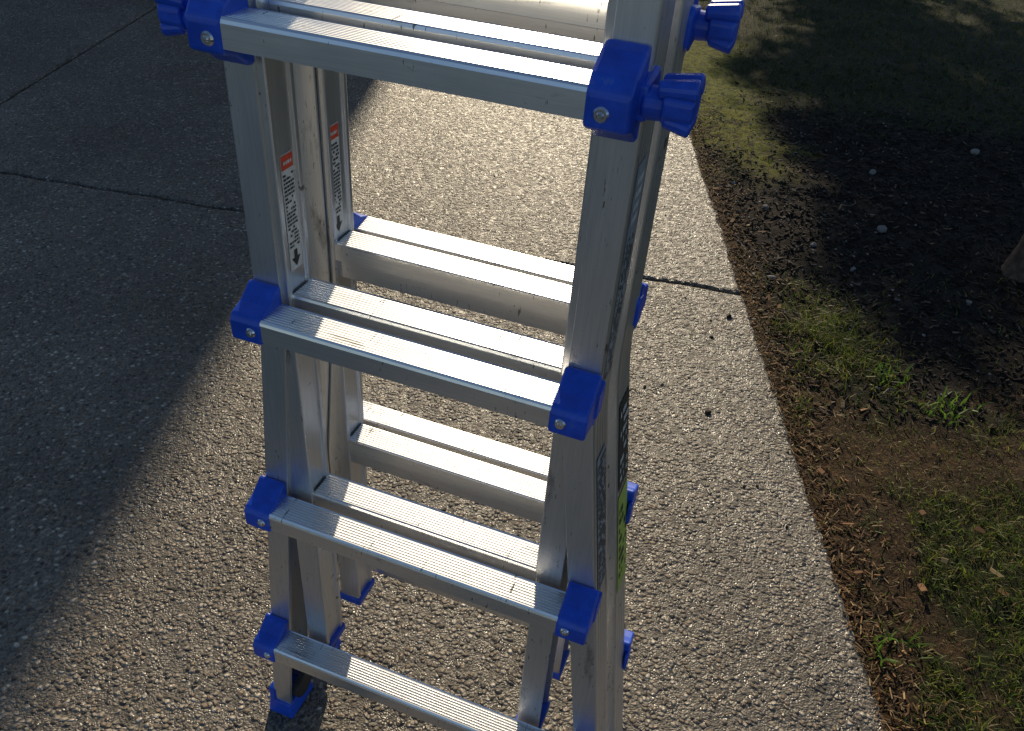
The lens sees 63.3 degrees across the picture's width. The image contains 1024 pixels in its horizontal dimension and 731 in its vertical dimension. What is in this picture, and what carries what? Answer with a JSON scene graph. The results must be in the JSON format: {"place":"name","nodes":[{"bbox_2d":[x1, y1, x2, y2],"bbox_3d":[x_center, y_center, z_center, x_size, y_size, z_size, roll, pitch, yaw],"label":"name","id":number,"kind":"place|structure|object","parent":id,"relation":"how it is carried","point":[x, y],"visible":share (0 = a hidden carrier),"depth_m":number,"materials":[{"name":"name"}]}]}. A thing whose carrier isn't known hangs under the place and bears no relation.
{"place":"outdoors","nodes":[
{"label":"outdoors","id":0,"kind":"place"},
{"bbox_2d":[0,0,884,730],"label":"driveway","id":1,"kind":"structure","parent":0,"point":[132,458],"depth_m":2.03,"materials":[{"name":"grey concrete"}]},
{"bbox_2d":[155,0,744,730],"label":"telescoping ladder","id":2,"kind":"object","parent":1,"relation":"on","point":[315,324],"visible":1,"depth_m":0.90,"materials":[{"name":"metal"}]},
{"bbox_2d":[78,105,859,729],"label":"driveway debris","id":3,"kind":"object","parent":1,"relation":"on","point":[708,413],"visible":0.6,"depth_m":2.16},
{"bbox_2d":[681,0,1023,730],"bbox_3d":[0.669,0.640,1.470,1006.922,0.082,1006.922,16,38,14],"label":"ground","id":4,"kind":"structure","parent":0,"point":[703,58],"depth_m":2.84,"materials":[{"name":"soil"}]},
{"bbox_2d":[701,79,909,394],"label":"fallen twigs","id":5,"kind":"object","parent":4,"relation":"on","point":[885,391],"visible":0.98,"depth_m":3.81,"materials":[{"name":"brown wood"}]},
{"bbox_2d":[688,113,1009,730],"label":"dead leaf litter","id":6,"kind":"object","parent":4,"relation":"on","point":[821,471],"visible":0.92,"depth_m":2.02,"materials":[{"name":"brown plant"}]},
{"bbox_2d":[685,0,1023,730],"bbox_3d":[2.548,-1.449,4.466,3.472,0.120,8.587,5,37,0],"label":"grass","id":7,"kind":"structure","parent":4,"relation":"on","point":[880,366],"depth_m":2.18,"materials":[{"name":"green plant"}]},
{"bbox_2d":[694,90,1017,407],"bbox_3d":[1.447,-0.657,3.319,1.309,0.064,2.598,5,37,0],"label":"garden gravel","id":8,"kind":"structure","parent":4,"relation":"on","point":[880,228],"depth_m":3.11,"materials":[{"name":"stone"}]},
{"bbox_2d":[702,51,1023,430],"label":"mulch","id":9,"kind":"object","parent":4,"relation":"on","point":[925,253],"visible":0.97,"depth_m":3.11,"materials":[{"name":"brown plant"}]},
{"bbox_2d":[1001,234,1023,282],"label":"ornamental tree","id":10,"kind":"object","parent":4,"relation":"on","point":[1013,265],"visible":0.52,"depth_m":2.85,"materials":[{"name":"plant"}]}
]}

